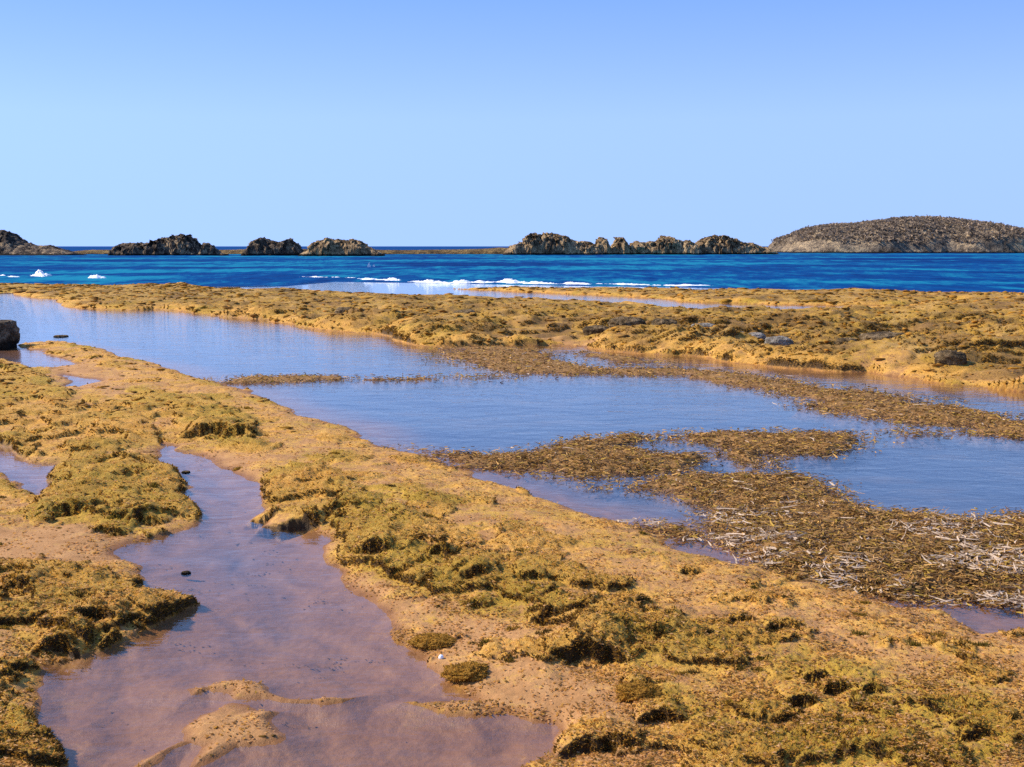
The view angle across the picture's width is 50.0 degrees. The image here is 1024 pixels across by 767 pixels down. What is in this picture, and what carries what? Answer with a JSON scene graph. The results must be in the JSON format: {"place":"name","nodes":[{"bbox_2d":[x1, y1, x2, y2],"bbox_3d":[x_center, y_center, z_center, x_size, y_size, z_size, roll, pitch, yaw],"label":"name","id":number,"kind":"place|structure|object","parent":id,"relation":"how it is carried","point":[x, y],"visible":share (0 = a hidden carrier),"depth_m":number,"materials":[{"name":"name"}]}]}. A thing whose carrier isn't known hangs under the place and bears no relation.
{"place":"outdoors","nodes":[
{"label":"outdoors","id":0,"kind":"place"},
{"bbox_2d":[0,282,1023,766],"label":"shore ground","id":1,"kind":"structure","parent":0,"point":[274,628],"depth_m":6.65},
{"bbox_2d":[181,570,190,576],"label":"stone","id":2,"kind":"object","parent":1,"relation":"on","point":[186,573],"visible":1,"depth_m":6.08,"materials":[{"name":"black stone"}]},
{"bbox_2d":[181,470,190,474],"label":"stone","id":3,"kind":"object","parent":1,"relation":"on","point":[185,472],"visible":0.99,"depth_m":8.79,"materials":[{"name":"black stone"}]},
{"bbox_2d":[334,307,350,313],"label":"stone","id":4,"kind":"object","parent":1,"relation":"on","point":[340,310],"visible":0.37,"depth_m":26.32,"materials":[{"name":"grey stone"}]},
{"bbox_2d":[405,632,458,649],"bbox_3d":[-0.359,1.172,4.972,0.246,0.083,0.200,0,7,0],"label":"algae clump","id":5,"kind":"object","parent":1,"relation":"on","point":[430,641],"visible":0.98,"depth_m":4.93,"materials":[{"name":"brown plant"}]},
{"bbox_2d":[453,309,475,313],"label":"stone","id":6,"kind":"object","parent":1,"relation":"on","point":[467,311],"visible":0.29,"depth_m":25.99,"materials":[{"name":"grey stone"}]},
{"bbox_2d":[440,660,489,681],"bbox_3d":[-0.198,1.216,4.596,0.212,0.098,0.180,0,7,0],"label":"algae clump","id":7,"kind":"object","parent":1,"relation":"on","point":[470,671],"visible":0.99,"depth_m":4.56,"materials":[{"name":"brown plant"}]},
{"bbox_2d":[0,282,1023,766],"bbox_3d":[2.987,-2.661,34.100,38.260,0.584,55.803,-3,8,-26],"label":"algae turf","id":8,"kind":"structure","parent":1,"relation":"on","point":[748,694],"depth_m":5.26,"materials":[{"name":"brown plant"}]},
{"bbox_2d":[582,325,608,335],"bbox_3d":[1.646,-0.987,21.211,0.588,0.281,0.447,0,7,0],"label":"stone","id":9,"kind":"object","parent":1,"relation":"on","point":[590,330],"visible":0.52,"depth_m":21.04,"materials":[{"name":"stone"}]},
{"bbox_2d":[199,334,1023,613],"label":"seagrass wrack","id":10,"kind":"object","parent":1,"relation":"on","point":[997,542],"visible":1,"depth_m":7.40,"materials":[{"name":"brown plant"}]},
{"bbox_2d":[608,316,645,327],"bbox_3d":[2.172,-1.092,20.821,0.736,0.356,0.586,0,7,0],"label":"stone","id":11,"kind":"object","parent":1,"relation":"on","point":[621,320],"visible":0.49,"depth_m":20.59,"materials":[{"name":"grey stone"}]},
{"bbox_2d":[614,679,663,701],"bbox_3d":[0.501,1.224,4.316,0.195,0.116,0.178,0,7,0],"label":"algae clump","id":12,"kind":"object","parent":1,"relation":"on","point":[636,690],"visible":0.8,"depth_m":4.28,"materials":[{"name":"brown plant"}]},
{"bbox_2d":[651,318,676,324],"bbox_3d":[2.810,-1.060,20.313,0.487,0.295,0.405,0,7,0],"label":"stone","id":13,"kind":"object","parent":1,"relation":"on","point":[658,321],"visible":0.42,"depth_m":20.17,"materials":[{"name":"grey stone"}]},
{"bbox_2d":[691,323,714,326],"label":"stone","id":14,"kind":"object","parent":1,"relation":"on","point":[705,324],"visible":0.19,"depth_m":19.39,"materials":[{"name":"grey stone"}]},
{"bbox_2d":[748,332,765,339],"bbox_3d":[4.287,-0.796,19.308,0.365,0.203,0.299,0,7,0],"label":"stone","id":15,"kind":"object","parent":1,"relation":"on","point":[760,335],"visible":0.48,"depth_m":19.20,"materials":[{"name":"grey stone"}]},
{"bbox_2d":[765,336,793,345],"bbox_3d":[4.431,-0.673,18.310,0.499,0.246,0.405,0,7,0],"label":"stone","id":16,"kind":"object","parent":1,"relation":"on","point":[778,340],"visible":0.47,"depth_m":18.15,"materials":[{"name":"grey stone"}]},
{"bbox_2d":[835,337,856,344],"bbox_3d":[5.312,-0.640,17.450,0.327,0.185,0.265,0,7,0],"label":"stone","id":17,"kind":"object","parent":1,"relation":"on","point":[839,341],"visible":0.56,"depth_m":17.36,"materials":[{"name":"grey stone"}]},
{"bbox_2d":[858,331,903,339],"bbox_3d":[5.884,-0.690,17.432,0.750,0.268,0.610,0,7,0],"label":"stone","id":18,"kind":"object","parent":1,"relation":"on","point":[878,335],"visible":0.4,"depth_m":17.24,"materials":[{"name":"grey stone"}]},
{"bbox_2d":[934,350,966,364],"bbox_3d":[6.139,-0.340,15.360,0.430,0.264,0.352,0,7,0],"label":"stone","id":19,"kind":"object","parent":1,"relation":"on","point":[950,357],"visible":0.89,"depth_m":15.22,"materials":[{"name":"grey stone"}]},
{"bbox_2d":[0,282,1023,479],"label":"tide pool water","id":20,"kind":"structure","parent":0,"point":[31,311],"depth_m":18.93,"materials":[{"name":"blue liquid"}]},
{"bbox_2d":[0,320,19,348],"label":"boulder","id":21,"kind":"object","parent":20,"relation":"in","point":[9,333],"visible":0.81,"depth_m":19.65,"materials":[{"name":"grey stone"}]},
{"bbox_2d":[0,246,1023,292],"bbox_3d":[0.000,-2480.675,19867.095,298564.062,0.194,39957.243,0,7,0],"label":"sea","id":22,"kind":"structure","parent":0,"point":[968,272],"depth_m":84.22,"materials":[{"name":"liquid"}]},
{"bbox_2d":[31,270,51,276],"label":"breaking wave","id":23,"kind":"object","parent":22,"relation":"on","point":[39,273],"visible":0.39,"depth_m":65.35,"materials":[{"name":"white liquid"}]},
{"bbox_2d":[0,230,85,255],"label":"rocky headland","id":24,"kind":"structure","parent":22,"relation":"in","point":[11,243],"depth_m":218.02,"materials":[{"name":"grey stone"}]},
{"bbox_2d":[88,274,105,277],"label":"breaking wave","id":25,"kind":"object","parent":22,"relation":"on","point":[94,276],"visible":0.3,"depth_m":61.06,"materials":[{"name":"white liquid"}]},
{"bbox_2d":[108,234,201,255],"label":"rock islet","id":26,"kind":"object","parent":22,"relation":"on","point":[182,244],"visible":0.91,"depth_m":215.02,"materials":[{"name":"grey stone"}]},
{"bbox_2d":[196,242,228,255],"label":"rock islet","id":27,"kind":"object","parent":22,"relation":"on","point":[208,249],"visible":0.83,"depth_m":214.45,"materials":[{"name":"grey stone"}]},
{"bbox_2d":[240,237,303,255],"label":"rock islet","id":28,"kind":"object","parent":22,"relation":"on","point":[261,246],"visible":0.84,"depth_m":209.99,"materials":[{"name":"grey stone"}]},
{"bbox_2d":[73,247,507,253],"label":"rock ledge","id":29,"kind":"object","parent":22,"relation":"in","point":[498,250],"visible":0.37,"depth_m":251.44,"materials":[{"name":"brown stone"}]},
{"bbox_2d":[298,237,384,255],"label":"rock islet","id":30,"kind":"object","parent":22,"relation":"on","point":[327,246],"visible":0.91,"depth_m":201.62,"materials":[{"name":"stone"}]},
{"bbox_2d":[302,276,704,285],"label":"surf foam","id":31,"kind":"object","parent":22,"relation":"on","point":[480,281],"visible":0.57,"depth_m":54.14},
{"bbox_2d":[503,232,602,254],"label":"rock islet","id":32,"kind":"object","parent":22,"relation":"on","point":[546,243],"visible":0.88,"depth_m":229.41,"materials":[{"name":"stone"}]},
{"bbox_2d":[595,237,612,254],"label":"rock islet","id":33,"kind":"object","parent":22,"relation":"on","point":[602,245],"visible":0.71,"depth_m":231.94,"materials":[{"name":"stone"}]},
{"bbox_2d":[610,237,631,254],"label":"rock islet","id":34,"kind":"object","parent":22,"relation":"on","point":[620,246],"visible":0.67,"depth_m":234.50,"materials":[{"name":"stone"}]},
{"bbox_2d":[629,235,702,254],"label":"rock islet","id":35,"kind":"object","parent":22,"relation":"on","point":[665,245],"visible":0.9,"depth_m":234.83,"materials":[{"name":"stone"}]},
{"bbox_2d":[695,234,778,254],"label":"rock islet","id":36,"kind":"object","parent":22,"relation":"on","point":[720,244],"visible":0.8,"depth_m":240.46,"materials":[{"name":"stone"}]},
{"bbox_2d":[768,214,1023,252],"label":"rocky island","id":37,"kind":"structure","parent":22,"relation":"in","point":[922,234],"depth_m":296.91,"materials":[{"name":"grey stone"}]},
{"bbox_2d":[0,0,1023,245],"label":"sky","id":38,"kind":"structure","parent":0,"point":[216,122],"materials":[{"name":"blue"}]}
]}

